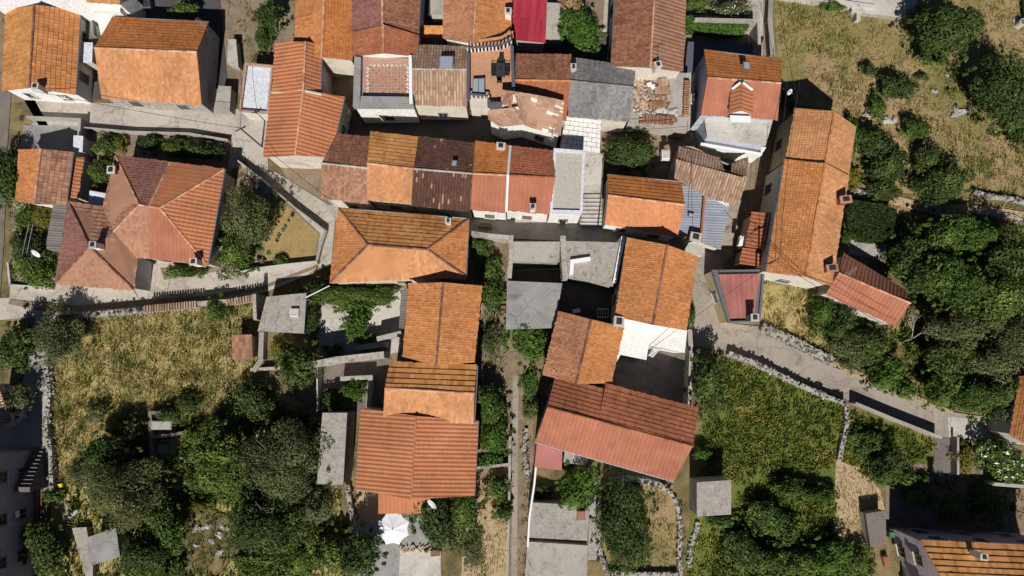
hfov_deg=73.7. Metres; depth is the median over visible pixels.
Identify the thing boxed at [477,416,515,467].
fig tree
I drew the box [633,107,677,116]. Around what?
rubble wall
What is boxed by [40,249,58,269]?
bush
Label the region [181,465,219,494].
bush
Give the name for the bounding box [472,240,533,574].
garden soil
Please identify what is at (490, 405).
fig tree
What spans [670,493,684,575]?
dry stone wall
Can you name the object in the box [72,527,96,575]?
footpath
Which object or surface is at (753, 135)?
balcony terrace
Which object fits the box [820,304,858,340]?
bush
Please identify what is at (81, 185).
lean to
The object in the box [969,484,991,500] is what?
shrub
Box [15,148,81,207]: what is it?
garden house
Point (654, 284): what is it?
tiled house
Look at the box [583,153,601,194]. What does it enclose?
stair landing
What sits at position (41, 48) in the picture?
tiled house
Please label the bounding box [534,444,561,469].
pink terrace
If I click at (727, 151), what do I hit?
balcony
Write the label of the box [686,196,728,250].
metal roof house
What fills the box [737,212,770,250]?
wing
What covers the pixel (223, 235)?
bush
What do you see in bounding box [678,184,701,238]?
metal roof house
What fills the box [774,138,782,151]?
window
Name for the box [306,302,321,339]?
shrub
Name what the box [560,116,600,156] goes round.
sheet canopy
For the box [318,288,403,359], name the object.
courtyard
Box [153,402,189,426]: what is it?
bush
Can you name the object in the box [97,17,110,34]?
white annex
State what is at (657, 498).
garden weeds
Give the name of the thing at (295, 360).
tree
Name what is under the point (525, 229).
road
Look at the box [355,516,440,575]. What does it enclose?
courtyard
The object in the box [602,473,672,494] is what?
dry stone wall
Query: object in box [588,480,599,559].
footpath
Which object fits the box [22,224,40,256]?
trellis
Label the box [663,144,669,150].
flower pot
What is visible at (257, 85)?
pale terrace
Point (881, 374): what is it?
bush
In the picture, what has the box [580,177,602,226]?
staircase
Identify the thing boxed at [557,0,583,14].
palm tree
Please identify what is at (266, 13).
tree
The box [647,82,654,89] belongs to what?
white bag
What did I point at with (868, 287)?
tiled house
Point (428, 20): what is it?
courtyard
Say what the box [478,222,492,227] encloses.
planter
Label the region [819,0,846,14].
shrub
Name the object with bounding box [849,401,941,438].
garden wall
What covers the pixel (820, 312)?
bush
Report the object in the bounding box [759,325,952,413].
verge
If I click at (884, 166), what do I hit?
bush
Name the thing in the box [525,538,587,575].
flat terrace
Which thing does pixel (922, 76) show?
shrub
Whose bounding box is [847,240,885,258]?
terrace
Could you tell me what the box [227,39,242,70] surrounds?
concrete pillar
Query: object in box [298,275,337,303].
vine
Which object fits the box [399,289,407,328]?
lean to
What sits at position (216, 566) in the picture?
bare soil
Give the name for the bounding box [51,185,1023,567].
garden weeds
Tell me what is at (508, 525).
garden wall
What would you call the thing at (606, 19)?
footpath
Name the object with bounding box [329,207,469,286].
hipped house
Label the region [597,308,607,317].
clothes rack
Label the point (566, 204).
gravel roof house
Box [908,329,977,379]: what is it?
tree
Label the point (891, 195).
bush
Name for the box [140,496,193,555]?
tree
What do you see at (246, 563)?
tree
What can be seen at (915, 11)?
shrub
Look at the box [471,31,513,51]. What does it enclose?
balcony
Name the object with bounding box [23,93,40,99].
window
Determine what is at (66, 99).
window
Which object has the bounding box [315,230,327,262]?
garden wall
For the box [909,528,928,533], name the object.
window
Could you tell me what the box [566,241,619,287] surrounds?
raised terrace
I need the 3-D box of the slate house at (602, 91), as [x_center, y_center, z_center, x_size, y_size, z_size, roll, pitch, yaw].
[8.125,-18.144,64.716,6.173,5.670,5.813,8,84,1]
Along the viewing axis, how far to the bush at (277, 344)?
64.04 m
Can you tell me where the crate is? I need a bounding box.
[880,555,890,566]
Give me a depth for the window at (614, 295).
64.20 m
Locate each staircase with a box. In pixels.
[15,447,48,491]
[498,298,506,312]
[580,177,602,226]
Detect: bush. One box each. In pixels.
[9,226,43,257]
[10,250,55,289]
[19,516,77,575]
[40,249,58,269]
[66,461,95,482]
[86,157,112,190]
[110,412,148,446]
[135,133,162,155]
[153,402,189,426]
[156,549,190,575]
[159,136,191,161]
[163,263,208,277]
[166,0,199,19]
[174,390,202,417]
[181,418,213,451]
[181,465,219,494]
[183,495,210,515]
[185,140,227,161]
[206,292,231,323]
[217,395,265,439]
[218,217,231,255]
[219,477,264,514]
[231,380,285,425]
[253,26,273,58]
[269,336,292,360]
[279,543,323,575]
[290,485,319,513]
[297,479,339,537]
[319,387,344,411]
[456,531,485,573]
[478,322,502,362]
[481,275,506,320]
[517,365,541,403]
[590,469,661,575]
[686,0,710,13]
[702,514,741,527]
[710,0,754,17]
[721,528,761,573]
[744,498,791,536]
[753,540,794,574]
[764,512,804,547]
[769,475,809,503]
[777,542,821,575]
[794,481,840,504]
[800,293,837,337]
[806,532,854,574]
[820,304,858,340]
[826,327,867,366]
[833,323,893,367]
[837,539,877,575]
[845,424,897,462]
[853,127,900,161]
[855,147,911,194]
[860,354,909,393]
[867,180,903,202]
[873,70,920,101]
[900,484,939,507]
[903,141,945,174]
[906,157,974,212]
[928,498,975,524]
[966,488,1009,516]
[971,437,1023,484]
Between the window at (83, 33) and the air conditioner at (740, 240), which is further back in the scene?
the window at (83, 33)
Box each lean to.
[45,205,66,252]
[69,157,92,201]
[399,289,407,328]
[734,248,762,268]
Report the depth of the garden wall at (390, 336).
63.09 m
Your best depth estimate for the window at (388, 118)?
65.68 m
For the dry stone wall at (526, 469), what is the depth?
63.37 m
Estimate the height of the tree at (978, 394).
4.526 m
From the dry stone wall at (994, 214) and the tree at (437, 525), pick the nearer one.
the tree at (437, 525)
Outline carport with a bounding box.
[506,281,561,329]
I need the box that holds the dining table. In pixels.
[496,62,504,78]
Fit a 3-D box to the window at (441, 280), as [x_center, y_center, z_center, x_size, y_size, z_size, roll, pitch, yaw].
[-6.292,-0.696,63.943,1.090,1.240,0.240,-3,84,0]
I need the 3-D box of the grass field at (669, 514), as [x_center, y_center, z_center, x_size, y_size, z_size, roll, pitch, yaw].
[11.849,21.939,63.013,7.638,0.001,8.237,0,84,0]
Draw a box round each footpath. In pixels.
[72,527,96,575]
[509,352,523,575]
[511,376,517,575]
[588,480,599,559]
[603,0,610,31]
[748,0,762,55]
[934,437,950,479]
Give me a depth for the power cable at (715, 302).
59.84 m
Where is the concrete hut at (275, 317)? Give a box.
[258,293,311,333]
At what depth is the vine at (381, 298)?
63.71 m
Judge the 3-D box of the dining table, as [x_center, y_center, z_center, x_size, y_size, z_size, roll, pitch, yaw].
[-1.048,-19.706,62.025,0.750,0.750,1.300,0,84,0]
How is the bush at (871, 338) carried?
on the ground at (450, 560)
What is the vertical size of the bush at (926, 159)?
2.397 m
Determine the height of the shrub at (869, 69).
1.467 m
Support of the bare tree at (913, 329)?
on the ground at (450, 560)
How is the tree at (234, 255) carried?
on the ground at (450, 560)
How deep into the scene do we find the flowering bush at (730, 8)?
66.55 m
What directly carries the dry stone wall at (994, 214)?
on the ground at (450, 560)
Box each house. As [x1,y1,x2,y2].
[0,0,129,26]
[0,450,33,575]
[1,4,92,102]
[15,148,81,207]
[54,201,151,290]
[86,0,146,17]
[94,16,219,113]
[103,155,235,267]
[263,89,351,168]
[271,41,331,94]
[294,0,356,77]
[321,133,376,209]
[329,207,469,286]
[351,0,424,44]
[353,55,418,122]
[354,407,478,499]
[367,131,418,211]
[383,361,477,423]
[402,282,482,365]
[411,136,474,218]
[412,44,468,119]
[443,0,511,52]
[466,40,514,115]
[470,141,511,219]
[488,90,563,147]
[507,146,555,221]
[514,53,570,132]
[535,378,698,481]
[542,311,623,383]
[547,148,584,223]
[567,57,634,132]
[602,174,684,241]
[607,0,685,79]
[610,237,697,329]
[624,72,690,137]
[668,159,747,206]
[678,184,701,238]
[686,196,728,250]
[690,49,781,130]
[704,269,764,323]
[751,159,852,288]
[769,108,855,174]
[815,253,910,326]
[889,527,1023,575]
[986,376,1023,443]
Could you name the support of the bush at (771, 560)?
on the grass field at (827, 475)
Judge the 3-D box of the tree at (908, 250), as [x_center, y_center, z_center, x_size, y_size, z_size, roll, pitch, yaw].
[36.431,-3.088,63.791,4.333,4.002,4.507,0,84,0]
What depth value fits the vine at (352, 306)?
63.35 m
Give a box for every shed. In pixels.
[0,384,26,431]
[87,525,128,565]
[88,191,105,205]
[232,334,257,359]
[420,25,444,44]
[513,0,545,52]
[689,475,730,516]
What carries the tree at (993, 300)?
on the ground at (450, 560)
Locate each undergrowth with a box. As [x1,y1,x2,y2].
[53,403,319,575]
[708,479,877,575]
[826,214,1023,414]
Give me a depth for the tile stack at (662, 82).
64.22 m
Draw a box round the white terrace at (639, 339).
[616,319,686,361]
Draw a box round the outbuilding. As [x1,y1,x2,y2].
[859,508,885,546]
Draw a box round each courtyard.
[19,125,77,151]
[92,71,101,99]
[137,0,227,87]
[316,358,391,411]
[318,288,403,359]
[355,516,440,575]
[399,548,440,575]
[424,0,446,44]
[513,32,608,63]
[556,280,614,322]
[608,352,684,402]
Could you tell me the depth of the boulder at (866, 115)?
66.88 m
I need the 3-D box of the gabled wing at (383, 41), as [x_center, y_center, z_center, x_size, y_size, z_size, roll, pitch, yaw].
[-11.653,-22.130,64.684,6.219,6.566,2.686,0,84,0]
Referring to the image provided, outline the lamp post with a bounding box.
[302,285,329,300]
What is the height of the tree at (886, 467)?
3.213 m
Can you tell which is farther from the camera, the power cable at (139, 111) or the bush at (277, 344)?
the bush at (277, 344)
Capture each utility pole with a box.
[236,126,262,146]
[752,258,779,268]
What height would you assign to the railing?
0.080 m
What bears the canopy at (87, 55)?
on the courtyard at (96, 93)
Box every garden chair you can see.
[491,63,495,69]
[504,69,509,77]
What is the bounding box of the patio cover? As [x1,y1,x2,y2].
[73,135,94,156]
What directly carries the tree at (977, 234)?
on the ground at (450, 560)
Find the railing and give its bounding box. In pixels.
[37,489,41,521]
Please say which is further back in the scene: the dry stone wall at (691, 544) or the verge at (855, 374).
the verge at (855, 374)
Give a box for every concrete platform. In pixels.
[847,0,916,20]
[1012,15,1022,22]
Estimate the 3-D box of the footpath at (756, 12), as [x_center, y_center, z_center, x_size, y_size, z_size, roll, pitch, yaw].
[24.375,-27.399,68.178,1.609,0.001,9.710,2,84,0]
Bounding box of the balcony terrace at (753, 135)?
[695,118,772,149]
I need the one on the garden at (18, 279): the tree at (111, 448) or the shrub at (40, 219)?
the shrub at (40, 219)
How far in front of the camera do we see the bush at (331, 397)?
63.27 m
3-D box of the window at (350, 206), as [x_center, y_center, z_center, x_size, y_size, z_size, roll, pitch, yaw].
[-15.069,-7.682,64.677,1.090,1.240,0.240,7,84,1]
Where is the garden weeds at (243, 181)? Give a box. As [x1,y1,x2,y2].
[8,167,326,350]
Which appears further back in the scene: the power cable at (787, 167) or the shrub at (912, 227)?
the shrub at (912, 227)
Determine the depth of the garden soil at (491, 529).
62.91 m
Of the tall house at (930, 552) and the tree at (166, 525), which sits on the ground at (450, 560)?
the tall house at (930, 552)
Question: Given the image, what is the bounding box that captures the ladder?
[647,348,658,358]
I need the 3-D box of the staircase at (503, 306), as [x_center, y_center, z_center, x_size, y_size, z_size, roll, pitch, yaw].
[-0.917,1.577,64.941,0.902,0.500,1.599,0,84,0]
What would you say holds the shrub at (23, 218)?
on the garden at (18, 279)
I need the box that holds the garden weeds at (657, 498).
[612,489,681,568]
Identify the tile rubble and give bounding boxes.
[634,79,677,125]
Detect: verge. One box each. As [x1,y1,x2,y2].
[8,265,317,311]
[723,351,844,399]
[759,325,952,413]
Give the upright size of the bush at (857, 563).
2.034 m
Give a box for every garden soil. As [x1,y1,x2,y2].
[304,284,403,415]
[357,490,381,523]
[461,480,507,575]
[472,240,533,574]
[834,461,884,548]
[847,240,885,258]
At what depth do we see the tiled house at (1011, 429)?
60.87 m
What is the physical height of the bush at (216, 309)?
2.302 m
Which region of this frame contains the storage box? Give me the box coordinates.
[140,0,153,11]
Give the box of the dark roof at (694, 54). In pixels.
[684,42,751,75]
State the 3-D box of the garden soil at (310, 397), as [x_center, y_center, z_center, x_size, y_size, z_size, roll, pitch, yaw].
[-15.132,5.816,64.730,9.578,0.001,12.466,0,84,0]
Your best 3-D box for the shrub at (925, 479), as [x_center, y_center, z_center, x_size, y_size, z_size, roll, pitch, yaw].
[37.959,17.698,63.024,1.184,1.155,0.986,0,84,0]
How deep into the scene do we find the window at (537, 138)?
65.65 m
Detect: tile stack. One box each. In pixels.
[642,114,672,125]
[649,100,665,107]
[651,95,667,100]
[655,86,669,94]
[657,77,667,86]
[682,80,690,116]
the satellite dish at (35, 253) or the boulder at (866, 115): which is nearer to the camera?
the satellite dish at (35, 253)
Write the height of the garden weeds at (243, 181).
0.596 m
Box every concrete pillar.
[214,86,236,115]
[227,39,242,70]
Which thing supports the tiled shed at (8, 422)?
on the ground at (450, 560)
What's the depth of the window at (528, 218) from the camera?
64.87 m
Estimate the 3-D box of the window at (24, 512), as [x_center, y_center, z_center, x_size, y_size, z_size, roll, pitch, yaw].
[-44.206,20.392,61.727,0.240,1.240,1.090,-4,84,0]
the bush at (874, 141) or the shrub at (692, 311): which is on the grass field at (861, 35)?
the bush at (874, 141)
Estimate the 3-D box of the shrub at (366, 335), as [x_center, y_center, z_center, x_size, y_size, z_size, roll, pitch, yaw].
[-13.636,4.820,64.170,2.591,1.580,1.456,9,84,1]
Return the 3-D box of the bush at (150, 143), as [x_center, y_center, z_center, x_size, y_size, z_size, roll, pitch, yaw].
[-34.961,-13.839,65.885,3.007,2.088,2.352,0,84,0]
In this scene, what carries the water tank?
on the yard at (236, 12)
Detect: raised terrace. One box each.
[513,242,559,265]
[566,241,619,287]
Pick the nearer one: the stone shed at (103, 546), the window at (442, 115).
the stone shed at (103, 546)
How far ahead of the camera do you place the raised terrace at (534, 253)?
63.11 m
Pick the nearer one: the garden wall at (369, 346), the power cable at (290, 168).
the power cable at (290, 168)
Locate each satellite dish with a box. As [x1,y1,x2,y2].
[31,250,40,257]
[427,500,435,508]
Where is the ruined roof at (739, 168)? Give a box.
[669,146,747,176]
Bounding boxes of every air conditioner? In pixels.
[14,510,19,517]
[572,308,580,313]
[737,235,743,245]
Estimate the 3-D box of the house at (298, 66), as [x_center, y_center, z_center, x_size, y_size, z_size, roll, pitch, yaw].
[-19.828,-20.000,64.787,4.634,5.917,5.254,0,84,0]
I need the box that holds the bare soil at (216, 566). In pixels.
[180,509,238,573]
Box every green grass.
[47,293,350,575]
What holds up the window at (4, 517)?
in the stair house at (12, 466)
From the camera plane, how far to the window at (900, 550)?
61.49 m
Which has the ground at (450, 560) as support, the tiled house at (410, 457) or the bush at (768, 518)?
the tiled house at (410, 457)
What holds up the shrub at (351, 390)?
on the courtyard at (378, 368)
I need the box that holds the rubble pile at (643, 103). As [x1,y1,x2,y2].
[633,78,648,109]
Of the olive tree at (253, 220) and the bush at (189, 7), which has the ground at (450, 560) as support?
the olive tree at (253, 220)
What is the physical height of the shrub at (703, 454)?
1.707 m
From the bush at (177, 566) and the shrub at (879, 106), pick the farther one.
the shrub at (879, 106)
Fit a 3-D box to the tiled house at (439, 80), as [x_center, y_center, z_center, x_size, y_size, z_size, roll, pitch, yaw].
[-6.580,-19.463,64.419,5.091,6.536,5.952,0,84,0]
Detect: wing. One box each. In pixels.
[352,24,418,57]
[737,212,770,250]
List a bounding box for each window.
[0,470,8,482]
[0,512,7,525]
[0,555,7,569]
[17,506,28,519]
[17,548,28,562]
[18,467,23,478]
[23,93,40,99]
[59,95,74,101]
[79,71,89,85]
[82,31,91,41]
[128,101,144,107]
[156,259,173,263]
[176,104,191,110]
[215,237,222,249]
[223,192,230,205]
[341,125,346,133]
[347,204,359,208]
[355,283,366,286]
[384,115,395,121]
[390,206,401,210]
[397,281,409,284]
[438,112,448,118]
[439,212,450,215]
[439,279,450,282]
[484,214,495,219]
[521,215,531,220]
[533,135,543,143]
[547,384,551,395]
[557,219,568,223]
[607,48,610,61]
[609,2,612,18]
[611,294,616,305]
[614,228,625,233]
[647,234,659,239]
[691,90,695,104]
[710,293,718,303]
[763,183,771,195]
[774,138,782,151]
[775,279,790,284]
[895,543,906,558]
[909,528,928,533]
[912,551,924,567]
[927,535,943,539]
[952,530,972,535]
[971,537,989,541]
[995,532,1015,537]
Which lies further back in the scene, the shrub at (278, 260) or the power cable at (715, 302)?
the shrub at (278, 260)
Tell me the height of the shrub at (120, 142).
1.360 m
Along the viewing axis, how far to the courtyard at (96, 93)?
67.33 m
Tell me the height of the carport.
3.300 m
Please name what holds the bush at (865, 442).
on the grass field at (827, 475)
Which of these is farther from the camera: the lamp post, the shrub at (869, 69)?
the shrub at (869, 69)
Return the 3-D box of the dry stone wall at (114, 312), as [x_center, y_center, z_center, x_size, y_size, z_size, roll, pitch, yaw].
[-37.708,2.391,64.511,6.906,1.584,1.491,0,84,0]
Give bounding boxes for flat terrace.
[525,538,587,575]
[529,499,589,540]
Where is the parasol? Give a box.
[377,514,408,543]
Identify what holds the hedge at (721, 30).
on the ground at (450, 560)
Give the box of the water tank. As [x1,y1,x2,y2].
[660,150,670,160]
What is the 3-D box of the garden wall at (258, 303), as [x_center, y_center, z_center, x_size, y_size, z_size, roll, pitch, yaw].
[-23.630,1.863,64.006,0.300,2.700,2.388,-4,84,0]
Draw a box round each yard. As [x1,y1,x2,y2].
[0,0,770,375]
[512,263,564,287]
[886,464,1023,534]
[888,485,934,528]
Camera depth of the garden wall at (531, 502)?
61.28 m
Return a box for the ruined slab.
[317,411,354,484]
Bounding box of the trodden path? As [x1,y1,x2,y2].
[887,197,1023,218]
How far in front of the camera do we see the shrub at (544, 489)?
62.77 m
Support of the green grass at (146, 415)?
on the ground at (450, 560)
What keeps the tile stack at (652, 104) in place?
on the unfinished house at (675, 98)
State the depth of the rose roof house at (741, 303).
62.32 m
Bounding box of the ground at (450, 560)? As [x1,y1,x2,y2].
[0,0,1023,575]
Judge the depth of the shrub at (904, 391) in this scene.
63.53 m
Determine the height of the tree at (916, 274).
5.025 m
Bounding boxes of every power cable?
[32,90,237,127]
[240,67,241,125]
[240,128,341,209]
[616,124,704,130]
[652,261,774,347]
[691,145,692,229]
[724,210,773,259]
[775,82,787,258]
[776,261,883,323]
[779,3,795,90]
[779,261,894,319]
[780,81,799,250]
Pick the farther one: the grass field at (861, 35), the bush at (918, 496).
the grass field at (861, 35)
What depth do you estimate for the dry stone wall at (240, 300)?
63.77 m
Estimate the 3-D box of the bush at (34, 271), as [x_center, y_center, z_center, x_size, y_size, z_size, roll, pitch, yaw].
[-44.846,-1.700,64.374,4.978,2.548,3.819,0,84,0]
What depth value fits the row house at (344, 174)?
61.19 m
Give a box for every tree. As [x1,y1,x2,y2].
[0,146,26,209]
[0,317,42,373]
[0,383,36,420]
[28,298,88,369]
[74,445,175,533]
[79,427,133,469]
[118,523,176,575]
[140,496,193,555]
[179,415,250,498]
[214,233,264,280]
[219,184,286,254]
[219,536,292,575]
[225,482,314,564]
[229,409,334,512]
[250,0,285,36]
[273,338,325,391]
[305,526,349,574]
[335,521,388,575]
[409,497,460,553]
[442,490,486,544]
[474,384,510,427]
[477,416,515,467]
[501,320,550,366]
[553,460,602,510]
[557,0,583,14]
[557,6,606,54]
[602,126,659,176]
[681,348,729,421]
[864,444,908,484]
[881,231,927,275]
[887,251,952,303]
[899,314,937,342]
[906,0,987,67]
[907,40,957,66]
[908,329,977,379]
[915,217,964,263]
[918,367,966,411]
[919,251,987,313]
[922,306,989,349]
[932,212,999,258]
[943,363,1006,424]
[948,264,1023,337]
[960,340,1023,383]
[961,47,1023,137]
[966,220,1023,285]
[981,304,1023,368]
[988,371,1020,422]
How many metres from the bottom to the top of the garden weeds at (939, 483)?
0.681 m
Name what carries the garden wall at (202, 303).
on the ground at (450, 560)
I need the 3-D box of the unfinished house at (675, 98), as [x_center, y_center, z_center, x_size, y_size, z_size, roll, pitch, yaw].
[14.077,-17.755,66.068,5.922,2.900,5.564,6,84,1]
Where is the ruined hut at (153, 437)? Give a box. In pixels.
[148,410,185,460]
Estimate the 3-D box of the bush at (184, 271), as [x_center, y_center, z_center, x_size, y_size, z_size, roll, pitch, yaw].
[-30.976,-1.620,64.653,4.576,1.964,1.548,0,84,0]
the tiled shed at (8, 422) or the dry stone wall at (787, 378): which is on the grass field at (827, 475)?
the dry stone wall at (787, 378)
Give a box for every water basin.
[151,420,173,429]
[157,444,168,453]
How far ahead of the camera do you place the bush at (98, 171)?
65.09 m
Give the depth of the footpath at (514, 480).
63.46 m
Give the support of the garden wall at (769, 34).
on the ground at (450, 560)
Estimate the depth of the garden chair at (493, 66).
61.96 m
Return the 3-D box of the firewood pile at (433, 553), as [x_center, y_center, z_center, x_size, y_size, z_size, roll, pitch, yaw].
[-6.992,24.265,62.587,1.000,0.440,0.600,-6,84,-1]
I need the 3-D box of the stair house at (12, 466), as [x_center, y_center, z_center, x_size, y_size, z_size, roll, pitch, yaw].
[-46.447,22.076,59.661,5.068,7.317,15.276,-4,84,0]
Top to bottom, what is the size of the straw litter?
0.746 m
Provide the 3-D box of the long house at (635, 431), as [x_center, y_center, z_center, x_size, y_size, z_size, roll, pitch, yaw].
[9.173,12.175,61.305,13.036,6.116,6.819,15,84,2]
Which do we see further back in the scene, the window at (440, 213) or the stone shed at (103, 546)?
the window at (440, 213)
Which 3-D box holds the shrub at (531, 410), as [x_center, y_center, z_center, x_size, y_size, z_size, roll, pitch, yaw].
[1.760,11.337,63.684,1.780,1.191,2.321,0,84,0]
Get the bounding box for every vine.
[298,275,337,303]
[310,284,379,313]
[331,298,375,313]
[367,284,398,311]
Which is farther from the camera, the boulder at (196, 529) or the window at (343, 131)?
the window at (343, 131)
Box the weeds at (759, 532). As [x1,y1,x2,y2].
[683,481,843,575]
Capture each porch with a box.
[378,494,431,514]
[683,243,704,256]
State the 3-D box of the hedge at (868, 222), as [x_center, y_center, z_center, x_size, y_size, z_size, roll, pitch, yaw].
[33.991,-6.325,65.251,5.010,1.831,4.231,0,84,0]
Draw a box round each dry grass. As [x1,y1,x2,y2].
[757,280,834,352]
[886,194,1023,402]
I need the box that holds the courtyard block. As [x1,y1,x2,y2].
[85,21,100,44]
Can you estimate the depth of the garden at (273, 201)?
66.06 m
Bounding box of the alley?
[347,110,559,147]
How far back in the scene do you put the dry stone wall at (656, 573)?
62.12 m
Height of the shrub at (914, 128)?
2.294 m
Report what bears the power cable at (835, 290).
attached to the tiled house at (816, 200)
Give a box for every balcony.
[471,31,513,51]
[698,141,765,162]
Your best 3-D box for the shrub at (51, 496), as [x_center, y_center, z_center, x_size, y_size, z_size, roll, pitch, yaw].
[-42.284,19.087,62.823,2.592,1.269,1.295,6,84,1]
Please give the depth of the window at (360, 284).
64.03 m
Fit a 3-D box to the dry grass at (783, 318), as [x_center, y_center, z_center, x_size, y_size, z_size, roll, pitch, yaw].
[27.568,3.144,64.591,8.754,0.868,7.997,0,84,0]
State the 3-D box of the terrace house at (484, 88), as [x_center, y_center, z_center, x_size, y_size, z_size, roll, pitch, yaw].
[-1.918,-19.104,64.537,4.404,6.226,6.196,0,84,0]
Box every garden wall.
[6,262,54,289]
[26,116,85,122]
[77,118,88,138]
[84,127,230,142]
[197,299,228,306]
[235,261,318,275]
[236,159,325,230]
[250,367,279,370]
[251,332,266,372]
[253,294,265,320]
[307,351,389,368]
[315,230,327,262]
[316,368,321,410]
[340,375,375,407]
[355,342,388,350]
[376,331,403,341]
[469,231,513,242]
[477,435,511,468]
[506,466,510,575]
[507,235,512,280]
[526,445,536,546]
[558,236,567,281]
[569,257,590,274]
[612,236,624,284]
[683,330,693,405]
[693,17,760,54]
[764,0,774,57]
[778,0,874,9]
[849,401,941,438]
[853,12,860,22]
[950,436,958,474]
[983,480,1023,487]
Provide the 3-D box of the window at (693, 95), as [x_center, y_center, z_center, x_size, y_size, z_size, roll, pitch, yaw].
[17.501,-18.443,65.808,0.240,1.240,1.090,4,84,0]
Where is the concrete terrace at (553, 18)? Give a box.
[546,2,561,44]
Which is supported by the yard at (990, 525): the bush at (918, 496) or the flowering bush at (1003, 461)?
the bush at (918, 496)
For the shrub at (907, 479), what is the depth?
62.41 m
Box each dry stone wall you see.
[41,361,61,490]
[74,306,150,321]
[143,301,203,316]
[226,295,252,309]
[343,484,359,533]
[520,428,533,480]
[595,493,607,569]
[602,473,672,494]
[605,566,678,575]
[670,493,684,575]
[684,521,699,567]
[726,351,847,405]
[759,322,835,364]
[832,405,851,460]
[849,187,882,203]
[921,207,961,216]
[971,189,1023,205]
[988,211,1023,224]
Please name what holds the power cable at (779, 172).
attached to the utility pole at (765, 264)
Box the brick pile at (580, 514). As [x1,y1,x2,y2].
[577,510,584,519]
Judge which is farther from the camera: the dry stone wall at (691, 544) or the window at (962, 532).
the dry stone wall at (691, 544)
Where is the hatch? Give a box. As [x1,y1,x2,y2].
[290,308,298,316]
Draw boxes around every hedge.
[685,14,748,38]
[841,199,897,243]
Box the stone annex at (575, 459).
[562,451,588,465]
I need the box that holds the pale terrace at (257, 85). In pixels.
[239,63,273,120]
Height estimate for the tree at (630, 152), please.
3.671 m
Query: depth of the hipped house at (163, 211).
62.12 m
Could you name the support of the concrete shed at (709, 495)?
on the grass field at (827, 475)
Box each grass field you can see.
[50,472,347,575]
[53,303,319,475]
[264,200,317,265]
[600,480,681,571]
[683,356,933,575]
[760,284,842,358]
[774,0,1023,198]
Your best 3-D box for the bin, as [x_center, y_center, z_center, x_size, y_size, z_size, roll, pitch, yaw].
[34.547,22.460,62.474,0.500,1.040,0.500,0,84,0]
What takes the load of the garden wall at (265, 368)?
on the ground at (450, 560)
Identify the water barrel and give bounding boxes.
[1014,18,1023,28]
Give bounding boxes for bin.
[886,529,894,537]
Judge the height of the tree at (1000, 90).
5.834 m
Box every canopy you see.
[80,42,96,70]
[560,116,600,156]
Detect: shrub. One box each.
[14,204,39,233]
[31,206,51,232]
[40,488,65,502]
[83,401,109,423]
[90,131,116,158]
[114,134,127,155]
[273,255,287,264]
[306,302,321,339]
[321,343,344,357]
[338,307,374,344]
[339,378,368,407]
[353,333,377,344]
[470,238,493,259]
[476,254,502,279]
[483,473,513,503]
[489,499,513,524]
[522,398,539,421]
[528,482,553,497]
[688,301,695,333]
[692,447,710,461]
[702,394,725,415]
[779,86,795,113]
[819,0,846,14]
[835,356,866,374]
[841,223,851,250]
[847,115,860,147]
[848,166,861,192]
[860,61,877,78]
[868,95,887,123]
[887,469,921,491]
[890,381,917,400]
[895,216,932,240]
[900,114,932,140]
[904,2,927,33]
[913,73,930,81]
[918,475,930,484]
[948,439,974,474]
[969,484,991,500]
[1006,117,1023,154]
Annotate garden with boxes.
[11,208,55,285]
[88,129,231,192]
[160,164,319,279]
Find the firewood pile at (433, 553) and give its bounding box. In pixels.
[430,549,441,556]
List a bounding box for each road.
[0,90,10,289]
[0,100,334,319]
[0,316,55,495]
[324,204,722,269]
[691,162,1011,443]
[948,417,1023,444]
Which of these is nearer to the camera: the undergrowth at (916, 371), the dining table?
the dining table
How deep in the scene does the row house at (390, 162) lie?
61.02 m
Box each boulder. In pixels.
[66,509,77,517]
[193,524,203,532]
[203,523,212,528]
[214,530,222,538]
[216,549,223,554]
[219,523,229,530]
[862,112,870,119]
[883,116,896,124]
[950,104,970,118]
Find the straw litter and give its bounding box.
[466,466,882,575]
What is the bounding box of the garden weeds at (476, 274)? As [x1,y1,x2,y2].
[56,0,531,575]
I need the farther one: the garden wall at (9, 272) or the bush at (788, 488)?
the garden wall at (9, 272)
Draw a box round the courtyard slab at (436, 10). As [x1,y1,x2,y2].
[430,0,443,21]
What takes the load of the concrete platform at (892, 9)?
on the grass field at (861, 35)
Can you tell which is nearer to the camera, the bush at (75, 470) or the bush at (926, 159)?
the bush at (75, 470)
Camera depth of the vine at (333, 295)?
63.11 m
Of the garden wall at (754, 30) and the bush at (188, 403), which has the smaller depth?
the bush at (188, 403)
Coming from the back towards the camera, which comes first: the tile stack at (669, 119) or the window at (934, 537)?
the tile stack at (669, 119)
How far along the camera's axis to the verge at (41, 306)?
65.09 m
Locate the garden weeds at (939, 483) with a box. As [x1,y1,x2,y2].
[910,465,1023,528]
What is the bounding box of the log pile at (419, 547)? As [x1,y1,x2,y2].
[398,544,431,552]
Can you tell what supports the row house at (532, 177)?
on the ground at (450, 560)

